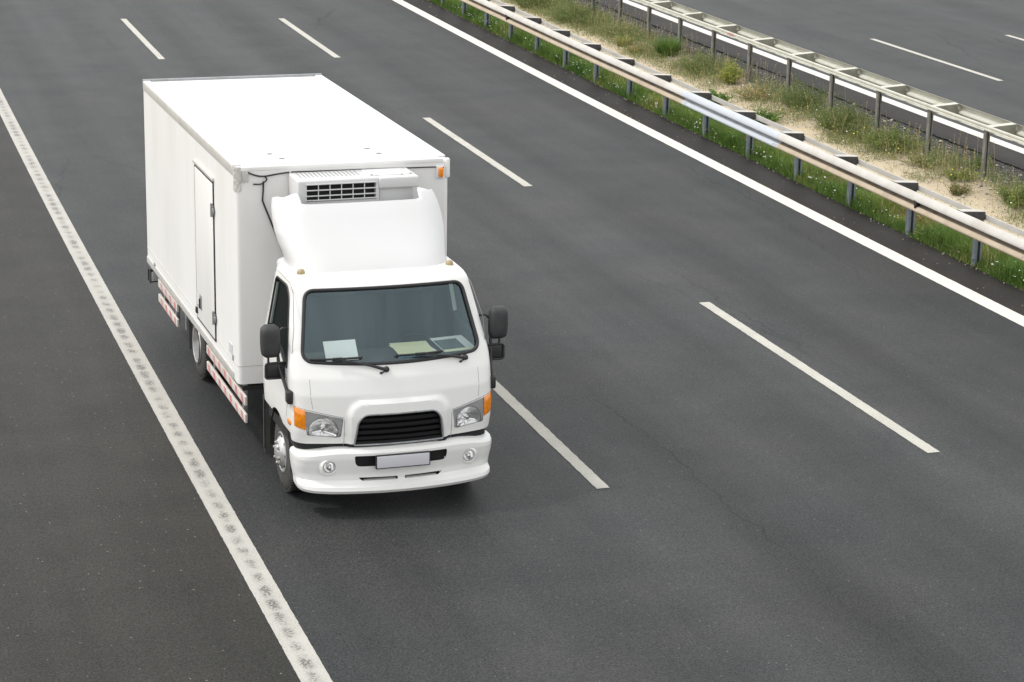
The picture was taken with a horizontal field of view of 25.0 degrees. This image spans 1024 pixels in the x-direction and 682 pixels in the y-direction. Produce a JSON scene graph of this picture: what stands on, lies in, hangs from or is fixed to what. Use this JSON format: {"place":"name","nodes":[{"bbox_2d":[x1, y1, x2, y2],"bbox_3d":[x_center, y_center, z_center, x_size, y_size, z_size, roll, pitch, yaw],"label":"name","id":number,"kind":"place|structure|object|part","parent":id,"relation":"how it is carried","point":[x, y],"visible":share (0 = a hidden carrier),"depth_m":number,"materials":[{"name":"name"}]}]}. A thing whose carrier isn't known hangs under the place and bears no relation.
{"place":"outdoors","nodes":[
{"label":"outdoors","id":0,"kind":"place"},
{"bbox_2d":[0,116,299,681],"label":"hard shoulder","id":1,"kind":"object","parent":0,"point":[117,563],"visible":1,"depth_m":21.64},
{"bbox_2d":[0,0,1023,681],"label":"road","id":2,"kind":"structure","parent":0,"point":[756,512],"depth_m":25.24,"materials":[{"name":"grey asphalt"}]},
{"bbox_2d":[121,19,163,58],"bbox_3d":[-8.336,-6.821,51.998,0.147,0.001,6.507,-4,16,-16],"label":"lane marking","id":3,"kind":"object","parent":2,"relation":"on","point":[157,54],"visible":1,"depth_m":51.74,"materials":[{"name":"white paint"}]},
{"bbox_2d":[0,89,332,681],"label":"edge line","id":4,"kind":"object","parent":2,"relation":"on","point":[300,653],"visible":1,"depth_m":23.64,"materials":[{"name":"white paint"}]},
{"bbox_2d":[278,18,339,57],"bbox_3d":[-4.648,-6.918,52.581,0.153,0.001,6.387,-4,16,-16],"label":"lane marking","id":5,"kind":"object","parent":2,"relation":"on","point":[311,39],"visible":1,"depth_m":52.41,"materials":[{"name":"white paint"}]},
{"bbox_2d":[142,73,507,493],"bbox_3d":[-2.222,-0.796,25.044,2.433,2.971,7.848,-4,16,-18],"label":"refrigerated truck","id":6,"kind":"object","parent":2,"relation":"on","point":[295,222],"visible":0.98,"depth_m":22.83,"materials":[{"name":"white paint"}]},
{"bbox_3d":[-3.284,-0.965,24.625,0.054,1.770,1.110,-4,16,-18],"label":"side door","id":7,"kind":"part","parent":6,"relation":"part of","materials":[{"name":"white metal"}]},
{"bbox_3d":[-2.191,-0.198,22.038,0.126,0.695,0.958,-4,16,-16],"label":"side window","id":8,"kind":"part","parent":6,"relation":"part of","materials":[{"name":"black glass"}]},
{"bbox_2d":[323,339,357,361],"bbox_3d":[-1.617,0.090,21.824,0.318,0.162,0.143,-4,16,-18],"label":"paper sheet","id":9,"kind":"object","parent":6,"relation":"on","point":[341,348],"visible":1,"depth_m":21.83,"materials":[{"name":"white paper"}]},
{"bbox_2d":[398,355,427,357],"bbox_3d":[-0.923,0.137,21.986,0.340,0.005,0.070,-5,17,-21],"label":"folder","id":10,"kind":"object","parent":6,"relation":"on","point":[409,356],"visible":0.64,"depth_m":21.94,"materials":[{"name":"blue"}]},
{"bbox_2d":[389,341,436,353],"bbox_3d":[-0.947,0.067,22.158,0.403,0.032,0.383,-5,17,-22],"label":"paper stack","id":11,"kind":"object","parent":10,"relation":"on","point":[410,347],"visible":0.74,"depth_m":22.16,"materials":[{"name":"yellow paper"}]},
{"bbox_2d":[429,335,474,351],"bbox_3d":[-0.566,0.025,22.311,0.340,0.047,0.368,-7,17,-25],"label":"folder","id":12,"kind":"object","parent":6,"relation":"on","point":[453,343],"visible":1,"depth_m":22.30,"materials":[{"name":"white paper"}]},
{"bbox_3d":[-0.435,-0.329,22.606,0.150,0.718,0.968,-4,16,-18],"label":"side window","id":13,"kind":"part","parent":6,"relation":"part of","materials":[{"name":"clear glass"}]},
{"bbox_2d":[423,118,531,185],"bbox_3d":[-0.663,-3.292,39.720,0.154,0.001,6.384,-4,16,-16],"label":"lane marking","id":14,"kind":"object","parent":2,"relation":"on","point":[509,173],"visible":1,"depth_m":39.38,"materials":[{"name":"white paint"}]},
{"bbox_2d":[493,381,609,488],"bbox_3d":[-0.070,0.602,25.680,0.147,0.001,6.502,-4,16,-17],"label":"lane marking","id":15,"kind":"object","parent":2,"relation":"on","point":[573,459],"visible":0.54,"depth_m":24.19,"materials":[{"name":"white paint"}]},
{"bbox_2d":[393,0,1023,326],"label":"edge line","id":16,"kind":"object","parent":2,"relation":"on","point":[1009,314],"visible":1,"depth_m":36.99,"materials":[{"name":"white paint"}]},
{"bbox_2d":[700,302,939,452],"bbox_3d":[3.423,0.327,26.891,0.154,0.001,6.382,-4,16,-17],"label":"lane marking","id":17,"kind":"object","parent":2,"relation":"on","point":[872,412],"visible":1,"depth_m":26.41,"materials":[{"name":"white paint"}]},
{"bbox_2d":[403,0,1023,315],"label":"road margin","id":18,"kind":"object","parent":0,"point":[1006,295],"visible":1,"depth_m":37.85,"materials":[{"name":"concrete"}]},
{"bbox_2d":[413,2,1022,305],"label":"road grit","id":19,"kind":"object","parent":18,"relation":"on","point":[694,139],"visible":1,"depth_m":42.60,"materials":[{"name":"beige stone"}]},
{"bbox_2d":[427,0,1023,291],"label":"median ground","id":20,"kind":"structure","parent":0,"point":[975,203],"depth_m":42.19,"materials":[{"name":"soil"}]},
{"bbox_2d":[501,0,568,7],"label":"wild bush","id":21,"kind":"object","parent":20,"relation":"on","point":[521,3],"visible":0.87,"depth_m":58.79,"materials":[{"name":"green plant"}]},
{"bbox_2d":[522,0,630,25],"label":"wild bush","id":22,"kind":"object","parent":20,"relation":"on","point":[567,16],"visible":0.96,"depth_m":56.32,"materials":[{"name":"green plant"}]},
{"bbox_2d":[609,34,634,46],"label":"grass tuft","id":23,"kind":"object","parent":20,"relation":"on","point":[622,39],"visible":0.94,"depth_m":52.60,"materials":[{"name":"plant"}]},
{"bbox_2d":[600,19,655,37],"bbox_3d":[2.549,-7.283,53.783,1.363,0.423,2.283,-4,16,-18],"label":"wild bush","id":24,"kind":"object","parent":20,"relation":"on","point":[619,29],"visible":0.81,"depth_m":53.63,"materials":[{"name":"plant"}]},
{"bbox_2d":[628,45,641,52],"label":"grass tuft","id":25,"kind":"object","parent":20,"relation":"on","point":[630,48],"visible":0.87,"depth_m":51.78,"materials":[{"name":"plant"}]},
{"bbox_2d":[643,34,692,57],"bbox_3d":[3.445,-6.533,50.976,1.244,0.544,1.268,8,17,23],"label":"grass tuft","id":26,"kind":"object","parent":20,"relation":"on","point":[667,46],"visible":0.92,"depth_m":50.88,"materials":[{"name":"green plant"}]},
{"bbox_2d":[654,45,741,74],"bbox_3d":[4.074,-5.958,48.837,1.967,0.628,2.610,0,15,-2],"label":"wild bush","id":27,"kind":"object","parent":20,"relation":"on","point":[692,66],"visible":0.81,"depth_m":48.94,"materials":[{"name":"green plant"}]},
{"bbox_2d":[708,89,734,104],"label":"leafy weed","id":28,"kind":"object","parent":20,"relation":"on","point":[722,96],"visible":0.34,"depth_m":45.37,"materials":[{"name":"green plant"}]},
{"bbox_2d":[429,0,1023,290],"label":"roadside grass","id":29,"kind":"structure","parent":20,"relation":"on","point":[945,239],"depth_m":38.58,"materials":[{"name":"plant"}]},
{"bbox_2d":[710,55,743,84],"bbox_3d":[4.429,-5.584,47.506,0.520,0.630,0.674,-7,17,-26],"label":"wild bush","id":30,"kind":"object","parent":20,"relation":"on","point":[731,75],"visible":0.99,"depth_m":47.42,"materials":[{"name":"green plant"}]},
{"bbox_2d":[441,0,1023,267],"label":"guardrail","id":31,"kind":"object","parent":20,"relation":"on","point":[966,220],"visible":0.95,"depth_m":37.44,"materials":[{"name":"metal"}]},
{"bbox_2d":[460,8,1023,280],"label":"daisies","id":32,"kind":"object","parent":20,"relation":"on","point":[760,147],"visible":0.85,"depth_m":41.10,"materials":[{"name":"white plant"}]},
{"bbox_2d":[727,79,779,100],"bbox_3d":[4.806,-4.977,45.715,1.049,0.388,1.382,1,15,1],"label":"dry weed","id":33,"kind":"object","parent":20,"relation":"on","point":[754,93],"visible":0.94,"depth_m":45.65,"materials":[{"name":"plant"}]},
{"bbox_2d":[491,0,1023,264],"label":"dry weeds","id":34,"kind":"object","parent":20,"relation":"on","point":[597,29],"visible":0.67,"depth_m":45.47,"materials":[{"name":"plant"}]},
{"bbox_2d":[753,107,783,123],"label":"leafy weed","id":35,"kind":"object","parent":20,"relation":"on","point":[770,116],"visible":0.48,"depth_m":43.39,"materials":[{"name":"green plant"}]},
{"bbox_2d":[566,0,1023,175],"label":"guardrail","id":36,"kind":"object","parent":20,"relation":"on","point":[986,123],"visible":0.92,"depth_m":43.70,"materials":[{"name":"grey metal"}]},
{"bbox_2d":[762,72,841,111],"bbox_3d":[5.672,-4.922,44.641,1.395,0.819,2.192,-4,16,-18],"label":"wild bush","id":37,"kind":"object","parent":20,"relation":"on","point":[796,101],"visible":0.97,"depth_m":44.44,"materials":[{"name":"green plant"}]},
{"bbox_2d":[794,92,887,135],"bbox_3d":[6.146,-4.186,42.155,1.575,0.770,3.049,-4,16,-18],"label":"wild bush","id":38,"kind":"object","parent":20,"relation":"on","point":[825,122],"visible":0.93,"depth_m":42.33,"materials":[{"name":"green plant"}]},
{"bbox_2d":[846,117,955,155],"bbox_3d":[6.654,-3.635,40.598,2.162,0.606,1.482,14,20,39],"label":"wild bush","id":39,"kind":"object","parent":20,"relation":"on","point":[894,136],"visible":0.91,"depth_m":40.55,"materials":[{"name":"green plant"}]},
{"bbox_2d":[890,151,946,167],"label":"weed","id":40,"kind":"object","parent":20,"relation":"on","point":[918,160],"visible":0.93,"depth_m":39.22,"materials":[{"name":"plant"}]},
{"bbox_2d":[943,176,979,195],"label":"weed","id":41,"kind":"object","parent":20,"relation":"on","point":[955,189],"visible":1,"depth_m":37.31,"materials":[{"name":"green plant"}]},
{"bbox_2d":[938,166,985,182],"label":"weed","id":42,"kind":"object","parent":20,"relation":"on","point":[954,177],"visible":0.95,"depth_m":38.10,"materials":[{"name":"green plant"}]},
{"bbox_2d":[964,151,994,168],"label":"weed","id":43,"kind":"object","parent":20,"relation":"on","point":[979,160],"visible":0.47,"depth_m":38.89,"materials":[{"name":"green plant"}]},
{"bbox_2d":[987,176,1023,208],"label":"wild bush","id":44,"kind":"object","parent":20,"relation":"on","point":[1008,198],"visible":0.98,"depth_m":36.27,"materials":[{"name":"green plant"}]},
{"bbox_2d":[596,0,1023,169],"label":"opposite road","id":45,"kind":"structure","parent":0,"point":[969,34],"depth_m":54.06,"materials":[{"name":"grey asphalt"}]},
{"bbox_2d":[623,0,1023,153],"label":"edge line","id":46,"kind":"object","parent":45,"relation":"on","point":[906,107],"visible":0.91,"depth_m":47.24,"materials":[{"name":"white paint"}]},
{"bbox_2d":[871,39,1002,80],"bbox_3d":[9.271,-6.226,50.948,0.144,0.001,6.255,-4,16,-16],"label":"lane marking","id":47,"kind":"object","parent":45,"relation":"on","point":[937,60],"visible":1,"depth_m":50.68,"materials":[{"name":"white paint"}]}
]}

